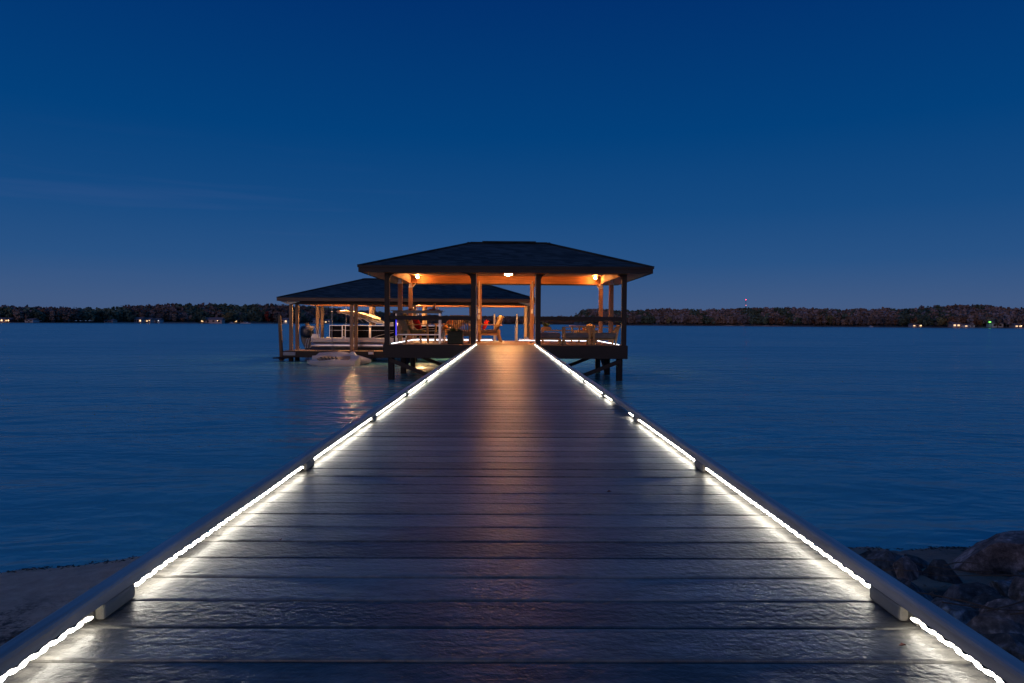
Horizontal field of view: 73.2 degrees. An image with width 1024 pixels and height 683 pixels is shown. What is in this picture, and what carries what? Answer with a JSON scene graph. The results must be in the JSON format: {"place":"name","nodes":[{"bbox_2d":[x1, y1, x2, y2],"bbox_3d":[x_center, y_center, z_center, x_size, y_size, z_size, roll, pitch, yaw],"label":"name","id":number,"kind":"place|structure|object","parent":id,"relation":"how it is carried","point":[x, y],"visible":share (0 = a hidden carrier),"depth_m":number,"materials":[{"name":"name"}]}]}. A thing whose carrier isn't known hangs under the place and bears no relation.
{"place":"outdoors","nodes":[
{"label":"outdoors","id":0,"kind":"place"},
{"bbox_2d":[0,320,573,324],"bbox_3d":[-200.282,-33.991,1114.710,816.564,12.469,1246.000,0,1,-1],"label":"hillside","id":1,"kind":"structure","parent":0,"point":[262,321],"depth_m":803.11,"materials":[{"name":"plant"}]},
{"bbox_2d":[5,312,12,317],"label":"tree","id":2,"kind":"object","parent":1,"relation":"on","point":[9,314],"visible":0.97,"depth_m":567.98,"materials":[{"name":"green plant"}]},
{"bbox_2d":[6,318,15,321],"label":"house","id":3,"kind":"structure","parent":1,"relation":"on","point":[10,320],"depth_m":564.53,"materials":[{"name":"grey"}]},
{"bbox_2d":[12,310,23,321],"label":"tree","id":4,"kind":"object","parent":1,"relation":"on","point":[18,314],"visible":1,"depth_m":568.24,"materials":[{"name":"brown plant"}]},
{"bbox_2d":[24,318,38,322],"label":"house","id":5,"kind":"structure","parent":1,"relation":"on","point":[32,320],"depth_m":571.98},
{"bbox_2d":[27,309,36,317],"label":"tree","id":6,"kind":"object","parent":1,"relation":"on","point":[31,315],"visible":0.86,"depth_m":579.39,"materials":[{"name":"green plant"}]},
{"bbox_2d":[34,312,41,319],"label":"tree","id":7,"kind":"object","parent":1,"relation":"on","point":[37,314],"visible":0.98,"depth_m":577.40,"materials":[{"name":"green plant"}]},
{"bbox_2d":[49,311,54,321],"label":"tree","id":8,"kind":"object","parent":1,"relation":"on","point":[52,314],"visible":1,"depth_m":587.73,"materials":[{"name":"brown plant"}]},
{"bbox_2d":[56,311,60,321],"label":"tree","id":9,"kind":"object","parent":1,"relation":"on","point":[58,314],"visible":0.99,"depth_m":595.09,"materials":[{"name":"green plant"}]},
{"bbox_2d":[61,312,70,319],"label":"tree","id":10,"kind":"object","parent":1,"relation":"on","point":[64,317],"visible":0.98,"depth_m":598.89,"materials":[{"name":"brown plant"}]},
{"bbox_2d":[69,311,78,321],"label":"tree","id":11,"kind":"object","parent":1,"relation":"on","point":[74,315],"visible":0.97,"depth_m":607.23,"materials":[{"name":"green plant"}]},
{"bbox_2d":[82,314,87,320],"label":"tree","id":12,"kind":"object","parent":1,"relation":"on","point":[84,318],"visible":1,"depth_m":618.85,"materials":[{"name":"green plant"}]},
{"bbox_2d":[86,313,94,322],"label":"tree","id":13,"kind":"object","parent":1,"relation":"on","point":[91,317],"visible":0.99,"depth_m":623.14,"materials":[{"name":"green plant"}]},
{"bbox_2d":[102,312,111,319],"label":"tree","id":14,"kind":"object","parent":1,"relation":"on","point":[107,314],"visible":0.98,"depth_m":645.21,"materials":[{"name":"green plant"}]},
{"bbox_2d":[104,319,117,322],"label":"house","id":15,"kind":"structure","parent":1,"relation":"on","point":[112,320],"depth_m":643.35,"materials":[{"name":"beige brick"}]},
{"bbox_2d":[104,322,137,322],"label":"seawall","id":16,"kind":"object","parent":1,"relation":"on","point":[121,322],"visible":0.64,"depth_m":654.35,"materials":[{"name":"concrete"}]},
{"bbox_2d":[126,313,132,320],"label":"tree","id":17,"kind":"object","parent":1,"relation":"on","point":[128,318],"visible":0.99,"depth_m":669.65,"materials":[{"name":"green plant"}]},
{"bbox_2d":[134,317,145,322],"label":"house","id":18,"kind":"structure","parent":1,"relation":"on","point":[140,319],"depth_m":680.01,"materials":[{"name":"beige brick"}]},
{"bbox_2d":[145,318,154,322],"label":"house","id":19,"kind":"structure","parent":1,"relation":"on","point":[150,320],"depth_m":690.82,"materials":[{"name":"beige brick"}]},
{"bbox_2d":[154,318,163,322],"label":"house","id":20,"kind":"structure","parent":1,"relation":"on","point":[159,320],"depth_m":700.61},
{"bbox_2d":[163,313,169,321],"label":"tree","id":21,"kind":"object","parent":1,"relation":"on","point":[166,316],"visible":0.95,"depth_m":718.21,"materials":[{"name":"green plant"}]},
{"bbox_2d":[194,317,224,323],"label":"house","id":22,"kind":"structure","parent":1,"relation":"on","point":[219,320],"depth_m":754.70,"materials":[{"name":"beige brick"}]},
{"bbox_2d":[226,312,232,322],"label":"tree","id":23,"kind":"object","parent":1,"relation":"on","point":[228,314],"visible":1,"depth_m":775.76,"materials":[{"name":"green plant"}]},
{"bbox_2d":[277,318,288,323],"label":"house","id":24,"kind":"structure","parent":1,"relation":"on","point":[285,320],"depth_m":839.39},
{"bbox_2d":[0,302,573,323],"bbox_3d":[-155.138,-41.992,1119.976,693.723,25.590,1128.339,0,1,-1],"label":"woodland","id":25,"kind":"object","parent":1,"relation":"on","point":[251,310],"visible":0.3,"depth_m":792.21,"materials":[{"name":"green plant"}]},
{"bbox_2d":[310,318,319,323],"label":"house","id":26,"kind":"structure","parent":1,"relation":"on","point":[313,320],"depth_m":909.84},
{"bbox_2d":[324,319,331,323],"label":"house","id":27,"kind":"structure","parent":1,"relation":"on","point":[327,321],"depth_m":942.06,"materials":[{"name":"beige brick"}]},
{"bbox_2d":[4,584,954,666],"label":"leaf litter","id":28,"kind":"object","parent":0,"point":[13,635],"visible":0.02,"depth_m":3.48,"materials":[{"name":"brown plant"}]},
{"bbox_2d":[0,547,1007,676],"bbox_3d":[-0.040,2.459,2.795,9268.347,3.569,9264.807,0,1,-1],"label":"ground","id":29,"kind":"structure","parent":0,"point":[29,598],"depth_m":4.35,"materials":[{"name":"grey stone"}]},
{"bbox_2d":[1,546,969,573],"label":"shoreline debris","id":30,"kind":"object","parent":29,"relation":"on","point":[107,561],"visible":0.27,"depth_m":4.92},
{"bbox_2d":[859,550,870,558],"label":"boulder","id":31,"kind":"object","parent":29,"relation":"on","point":[864,555],"visible":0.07,"depth_m":4.76,"materials":[{"name":"grey stone"}]},
{"bbox_2d":[865,550,902,576],"bbox_3d":[2.475,1.530,4.609,0.276,0.287,0.303,0,2,-19],"label":"boulder","id":32,"kind":"object","parent":29,"relation":"on","point":[887,555],"visible":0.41,"depth_m":4.57,"materials":[{"name":"grey stone"}]},
{"bbox_2d":[893,556,918,580],"bbox_3d":[2.564,1.548,4.484,0.158,0.302,0.238,0,1,6],"label":"boulder","id":33,"kind":"object","parent":29,"relation":"on","point":[913,575],"visible":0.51,"depth_m":4.44,"materials":[{"name":"grey stone"}]},
{"bbox_2d":[897,578,932,600],"bbox_3d":[2.393,1.550,4.114,0.454,0.260,0.380,7,-3,-13],"label":"boulder","id":34,"kind":"object","parent":29,"relation":"on","point":[912,586],"visible":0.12,"depth_m":4.04,"materials":[{"name":"grey stone"}]},
{"bbox_2d":[904,554,929,568],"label":"boulder","id":35,"kind":"object","parent":29,"relation":"on","point":[917,560],"visible":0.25,"depth_m":4.74,"materials":[{"name":"grey stone"}]},
{"bbox_2d":[922,559,962,583],"bbox_3d":[2.814,1.562,4.476,0.246,0.289,0.257,0,2,-17],"label":"boulder","id":36,"kind":"object","parent":29,"relation":"on","point":[952,578],"visible":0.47,"depth_m":4.43,"materials":[{"name":"grey stone"}]},
{"bbox_2d":[930,597,978,623],"bbox_3d":[2.275,1.445,3.559,0.202,0.193,0.254,0,1,3],"label":"boulder","id":37,"kind":"object","parent":29,"relation":"on","point":[964,614],"visible":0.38,"depth_m":3.49,"materials":[{"name":"grey stone"}]},
{"bbox_2d":[942,582,1000,602],"bbox_3d":[2.636,1.478,3.953,0.246,0.203,0.291,3,-1,-42],"label":"boulder","id":38,"kind":"object","parent":29,"relation":"on","point":[966,591],"visible":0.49,"depth_m":3.92,"materials":[{"name":"grey stone"}]},
{"bbox_2d":[961,595,997,610],"bbox_3d":[2.642,1.548,3.796,0.352,0.295,0.350,9,-3,3],"label":"boulder","id":39,"kind":"object","parent":29,"relation":"on","point":[982,599],"visible":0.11,"depth_m":3.81,"materials":[{"name":"grey stone"}]},
{"bbox_2d":[953,530,1023,576],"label":"boulder","id":40,"kind":"object","parent":29,"relation":"on","point":[1002,553],"visible":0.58,"depth_m":4.58,"materials":[{"name":"grey stone"}]},
{"bbox_2d":[965,613,1023,634],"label":"boulder","id":41,"kind":"object","parent":29,"relation":"on","point":[984,623],"visible":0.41,"depth_m":3.23,"materials":[{"name":"grey stone"}]},
{"bbox_2d":[968,633,1023,681],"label":"boulder","id":42,"kind":"object","parent":29,"relation":"on","point":[1012,644],"visible":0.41,"depth_m":2.94,"materials":[{"name":"grey stone"}]},
{"bbox_2d":[988,580,1011,597],"bbox_3d":[3.036,1.574,4.157,0.257,0.270,0.321,0,2,-10],"label":"boulder","id":43,"kind":"object","parent":29,"relation":"on","point":[1001,587],"visible":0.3,"depth_m":4.12,"materials":[{"name":"grey stone"}]},
{"bbox_2d":[979,598,1023,625],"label":"boulder","id":44,"kind":"object","parent":29,"relation":"on","point":[997,603],"visible":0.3,"depth_m":3.45,"materials":[{"name":"grey stone"}]},
{"bbox_2d":[1008,577,1023,600],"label":"boulder","id":45,"kind":"object","parent":29,"relation":"on","point":[1016,591],"visible":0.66,"depth_m":4.03,"materials":[{"name":"grey stone"}]},
{"bbox_2d":[0,323,1023,572],"bbox_3d":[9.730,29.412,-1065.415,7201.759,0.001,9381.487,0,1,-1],"label":"water","id":46,"kind":"structure","parent":0,"point":[118,441],"depth_m":12.56,"materials":[{"name":"teal liquid"}]},
{"bbox_2d":[273,315,288,360],"bbox_3d":[-10.354,1.044,30.944,0.620,4.426,0.500,0,1,-1],"label":"piling","id":47,"kind":"object","parent":46,"relation":"in","point":[281,358],"visible":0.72,"depth_m":30.84,"materials":[{"name":"brown wood"}]},
{"bbox_2d":[307,354,359,365],"bbox_3d":[-7.190,0.819,27.568,2.050,0.416,0.963,0,16,2],"label":"floating port","id":48,"kind":"object","parent":46,"relation":"on","point":[338,360],"visible":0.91,"depth_m":27.35,"materials":[{"name":"beige plastic"}]},
{"bbox_2d":[312,352,370,364],"bbox_3d":[-6.975,0.744,28.503,2.400,0.509,0.916,1,11,9],"label":"floating port","id":49,"kind":"object","parent":46,"relation":"on","point":[364,360],"visible":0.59,"depth_m":28.48,"materials":[{"name":"beige plastic"}]},
{"bbox_2d":[277,278,534,360],"bbox_3d":[-4.588,0.468,33.183,11.394,6.983,6.583,0,1,-1],"label":"boathouse","id":50,"kind":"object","parent":46,"relation":"in","point":[354,295],"visible":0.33,"depth_m":30.50,"materials":[{"name":"beige wood"}]},
{"bbox_3d":[-6.555,-0.632,33.146,4.700,2.200,2.804,0,1,-1],"label":"boat lift","id":51,"kind":"object","parent":50,"relation":"hanging from","visible":0},
{"bbox_2d":[299,310,446,349],"bbox_3d":[-6.735,-0.449,33.139,6.959,2.078,2.640,0,1,-1],"label":"pontoon boat","id":52,"kind":"object","parent":51,"relation":"on","point":[370,337],"visible":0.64,"depth_m":31.88,"materials":[{"name":"metal"}]},
{"bbox_2d":[357,241,654,380],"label":"pavilion","id":53,"kind":"structure","parent":46,"relation":"in","point":[532,264],"depth_m":20.81,"materials":[{"name":"brown wood"}]},
{"bbox_2d":[397,313,430,342],"bbox_3d":[-3.245,-0.463,22.687,0.961,1.004,0.792,0,2,-29],"label":"lounge chair","id":54,"kind":"object","parent":53,"relation":"on","point":[406,327],"visible":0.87,"depth_m":22.49,"materials":[{"name":"brown wood"}]},
{"bbox_2d":[413,320,420,328],"bbox_3d":[-3.138,-0.593,22.765,0.130,0.400,0.400,-25,13,-26],"label":"throw pillow","id":55,"kind":"object","parent":54,"relation":"on","point":[417,322],"visible":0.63,"depth_m":22.63,"materials":[{"name":"red fabric"}]},
{"bbox_2d":[391,310,443,343],"bbox_3d":[-3.001,-0.463,21.919,1.640,1.044,0.480,0,1,-1],"label":"bar table","id":56,"kind":"object","parent":53,"relation":"on","point":[395,312],"visible":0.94,"depth_m":21.72,"materials":[{"name":"metal"}]},
{"bbox_2d":[433,320,463,340],"bbox_3d":[-2.285,-0.486,24.906,0.938,0.945,0.792,-1,2,-36],"label":"lounge chair","id":57,"kind":"object","parent":53,"relation":"on","point":[436,332],"visible":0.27,"depth_m":24.86,"materials":[{"name":"brown wood"}]},
{"bbox_2d":[447,328,463,343],"bbox_3d":[-1.755,-0.178,21.438,0.506,0.512,0.420,0,1,-1],"label":"planter box","id":58,"kind":"object","parent":53,"relation":"on","point":[455,336],"visible":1,"depth_m":21.24,"materials":[{"name":"black plastic"}]},
{"bbox_2d":[447,315,470,343],"bbox_3d":[-1.634,-0.400,22.481,0.792,0.906,0.937,1,1,7],"label":"lounge chair","id":59,"kind":"object","parent":53,"relation":"on","point":[466,332],"visible":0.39,"depth_m":22.12,"materials":[{"name":"brown wood"}]},
{"bbox_2d":[477,315,503,341],"bbox_3d":[-0.790,-0.460,24.246,0.938,0.945,0.792,0,1,-7],"label":"lounge chair","id":60,"kind":"object","parent":53,"relation":"on","point":[495,330],"visible":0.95,"depth_m":23.98,"materials":[{"name":"brown wood"}]},
{"bbox_2d":[482,320,487,329],"bbox_3d":[-0.942,-0.588,24.235,0.130,0.360,0.360,24,-1,-7],"label":"throw pillow","id":61,"kind":"object","parent":60,"relation":"on","point":[484,326],"visible":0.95,"depth_m":24.08,"materials":[{"name":"red fabric"}]},
{"bbox_2d":[494,313,517,340],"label":"pilings","id":62,"kind":"object","parent":53,"relation":"attached to","point":[516,330],"visible":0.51,"depth_m":26.16,"materials":[{"name":"beige wood"}]},
{"bbox_2d":[541,332,560,344],"bbox_3d":[1.179,-0.102,21.766,0.720,0.379,0.630,0,1,-1],"label":"sofa","id":63,"kind":"object","parent":53,"relation":"on","point":[550,335],"visible":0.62,"depth_m":21.50,"materials":[{"name":"grey fabric"}]},
{"bbox_2d":[541,330,585,342],"bbox_3d":[1.832,-0.177,23.621,1.700,0.439,0.560,0,1,-1],"label":"coffee table","id":64,"kind":"object","parent":53,"relation":"on","point":[542,341],"visible":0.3,"depth_m":23.34,"materials":[{"name":"brown wood"}]},
{"bbox_2d":[562,327,590,344],"bbox_3d":[2.030,-0.184,21.722,0.860,0.554,0.660,0,1,-1],"label":"armchair","id":65,"kind":"object","parent":53,"relation":"on","point":[586,336],"visible":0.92,"depth_m":21.46,"materials":[{"name":"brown wood"}]},
{"bbox_2d":[591,325,620,344],"bbox_3d":[2.960,-0.213,21.730,0.880,0.625,0.660,0,1,-1],"label":"armchair","id":66,"kind":"object","parent":53,"relation":"on","point":[613,336],"visible":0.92,"depth_m":21.47,"materials":[{"name":"brown wood"}]},
{"bbox_2d":[0,343,1023,682],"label":"boardwalk","id":67,"kind":"structure","parent":46,"relation":"in","point":[464,517],"depth_m":1.74,"materials":[{"name":"wood"}]},
{"bbox_2d":[0,0,1023,320],"label":"sky","id":68,"kind":"structure","parent":0,"point":[820,154],"materials":[{"name":"blue"}]},
{"bbox_2d":[541,321,550,329],"bbox_3d":[1.156,-0.553,23.522,0.486,0.309,0.464,2,2,44],"label":"flower box","id":69,"kind":"object","parent":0,"point":[546,326],"visible":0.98,"depth_m":23.43,"materials":[{"name":"brown wood"}]},
{"bbox_2d":[569,324,597,341],"bbox_3d":[2.552,-0.304,24.635,0.817,0.651,0.720,0,2,-21],"label":"lounge chair","id":70,"kind":"object","parent":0,"point":[589,325],"visible":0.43,"depth_m":24.49,"materials":[{"name":"brown wood"}]},
{"bbox_2d":[574,321,1023,327],"bbox_3d":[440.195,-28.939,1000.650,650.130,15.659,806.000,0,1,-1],"label":"hillside","id":71,"kind":"structure","parent":0,"point":[760,324],"depth_m":890.62,"materials":[{"name":"green plant"}]},
{"bbox_2d":[664,314,668,324],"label":"tree","id":72,"kind":"object","parent":71,"relation":"on","point":[666,316],"visible":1,"depth_m":982.02,"materials":[{"name":"brown plant"}]},
{"bbox_2d":[689,315,695,323],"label":"tree","id":73,"kind":"object","parent":71,"relation":"on","point":[693,318],"visible":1,"depth_m":964.08,"materials":[{"name":"brown plant"}]},
{"bbox_2d":[708,317,714,324],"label":"tree","id":74,"kind":"object","parent":71,"relation":"on","point":[711,319],"visible":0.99,"depth_m":954.62,"materials":[{"name":"green plant"}]},
{"bbox_2d":[720,315,724,322],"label":"tree","id":75,"kind":"object","parent":71,"relation":"on","point":[722,317],"visible":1,"depth_m":954.05,"materials":[{"name":"brown plant"}]},
{"bbox_2d":[740,314,746,324],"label":"tree","id":76,"kind":"object","parent":71,"relation":"on","point":[742,317],"visible":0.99,"depth_m":937.25,"materials":[{"name":"brown plant"}]},
{"bbox_2d":[751,317,757,324],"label":"tree","id":77,"kind":"object","parent":71,"relation":"on","point":[753,319],"visible":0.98,"depth_m":929.81,"materials":[{"name":"green plant"}]},
{"bbox_2d":[762,316,768,324],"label":"tree","id":78,"kind":"object","parent":71,"relation":"on","point":[764,320],"visible":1,"depth_m":912.40,"materials":[{"name":"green plant"}]},
{"bbox_2d":[768,317,775,324],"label":"tree","id":79,"kind":"object","parent":71,"relation":"on","point":[771,320],"visible":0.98,"depth_m":904.10,"materials":[{"name":"brown plant"}]},
{"bbox_2d":[774,316,780,324],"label":"tree","id":80,"kind":"object","parent":71,"relation":"on","point":[776,318],"visible":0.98,"depth_m":899.38,"materials":[{"name":"brown plant"}]},
{"bbox_2d":[574,304,1023,325],"bbox_3d":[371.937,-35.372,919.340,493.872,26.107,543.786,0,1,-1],"label":"woodland","id":81,"kind":"object","parent":71,"relation":"on","point":[863,316],"visible":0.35,"depth_m":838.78,"materials":[{"name":"green plant"}]},
{"bbox_2d":[807,313,812,325],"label":"tree","id":82,"kind":"object","parent":71,"relation":"on","point":[810,317],"visible":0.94,"depth_m":850.25,"materials":[{"name":"brown plant"}]},
{"bbox_2d":[814,314,821,323],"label":"tree","id":83,"kind":"object","parent":71,"relation":"on","point":[816,317],"visible":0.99,"depth_m":829.15,"materials":[{"name":"brown plant"}]},
{"bbox_2d":[826,315,833,323],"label":"tree","id":84,"kind":"object","parent":71,"relation":"on","point":[829,319],"visible":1,"depth_m":815.88,"materials":[{"name":"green plant"}]},
{"bbox_2d":[845,316,849,325],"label":"tree","id":85,"kind":"object","parent":71,"relation":"on","point":[846,319],"visible":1,"depth_m":796.25,"materials":[{"name":"brown plant"}]},
{"bbox_2d":[882,316,891,326],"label":"tree","id":86,"kind":"object","parent":71,"relation":"on","point":[886,319],"visible":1,"depth_m":754.66,"materials":[{"name":"brown plant"}]},
{"bbox_2d":[899,317,906,326],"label":"tree","id":87,"kind":"object","parent":71,"relation":"on","point":[902,320],"visible":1,"depth_m":743.49,"materials":[{"name":"green plant"}]},
{"bbox_2d":[909,318,917,322],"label":"tree","id":88,"kind":"object","parent":71,"relation":"on","point":[912,320],"visible":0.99,"depth_m":729.85,"materials":[{"name":"brown plant"}]},
{"bbox_2d":[908,323,922,327],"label":"house","id":89,"kind":"structure","parent":71,"relation":"on","point":[912,325],"depth_m":727.02,"materials":[{"name":"beige brick"}]},
{"bbox_2d":[926,317,933,326],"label":"tree","id":90,"kind":"object","parent":71,"relation":"on","point":[929,322],"visible":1,"depth_m":715.30,"materials":[{"name":"brown plant"}]},
{"bbox_2d":[936,317,944,324],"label":"tree","id":91,"kind":"object","parent":71,"relation":"on","point":[940,320],"visible":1,"depth_m":703.51,"materials":[{"name":"green plant"}]},
{"bbox_2d":[946,316,957,322],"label":"tree","id":92,"kind":"object","parent":71,"relation":"on","point":[952,318],"visible":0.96,"depth_m":699.49,"materials":[{"name":"brown plant"}]},
{"bbox_2d":[948,321,964,327],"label":"house","id":93,"kind":"structure","parent":71,"relation":"on","point":[953,324],"depth_m":696.22,"materials":[{"name":"beige brick"}]},
{"bbox_2d":[961,323,974,327],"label":"house","id":94,"kind":"structure","parent":71,"relation":"on","point":[966,325],"depth_m":692.92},
{"bbox_2d":[975,320,982,325],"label":"tree","id":95,"kind":"object","parent":71,"relation":"on","point":[979,322],"visible":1,"depth_m":692.23,"materials":[{"name":"brown plant"}]},
{"bbox_2d":[985,320,1003,327],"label":"house","id":96,"kind":"structure","parent":71,"relation":"on","point":[990,323],"depth_m":685.05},
{"bbox_2d":[994,318,1001,325],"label":"tree","id":97,"kind":"object","parent":71,"relation":"on","point":[998,320],"visible":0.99,"depth_m":682.17,"materials":[{"name":"brown plant"}]},
{"bbox_2d":[1003,315,1010,327],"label":"tree","id":98,"kind":"object","parent":71,"relation":"on","point":[1006,320],"visible":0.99,"depth_m":679.07,"materials":[{"name":"brown plant"}]},
{"bbox_2d":[1009,323,1021,327],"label":"house","id":99,"kind":"structure","parent":71,"relation":"on","point":[1013,325],"depth_m":674.26,"materials":[{"name":"beige brick"}]},
{"bbox_2d":[1016,316,1023,325],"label":"tree","id":100,"kind":"object","parent":71,"relation":"on","point":[1018,320],"visible":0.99,"depth_m":674.80,"materials":[{"name":"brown plant"}]},
{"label":"boulder","id":101,"kind":"object","parent":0,"visible":0},
{"bbox_2d":[833,559,1023,614],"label":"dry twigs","id":102,"kind":"object","parent":101,"relation":"on","point":[990,608],"visible":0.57,"depth_m":3.94,"materials":[{"name":"brown wood"}]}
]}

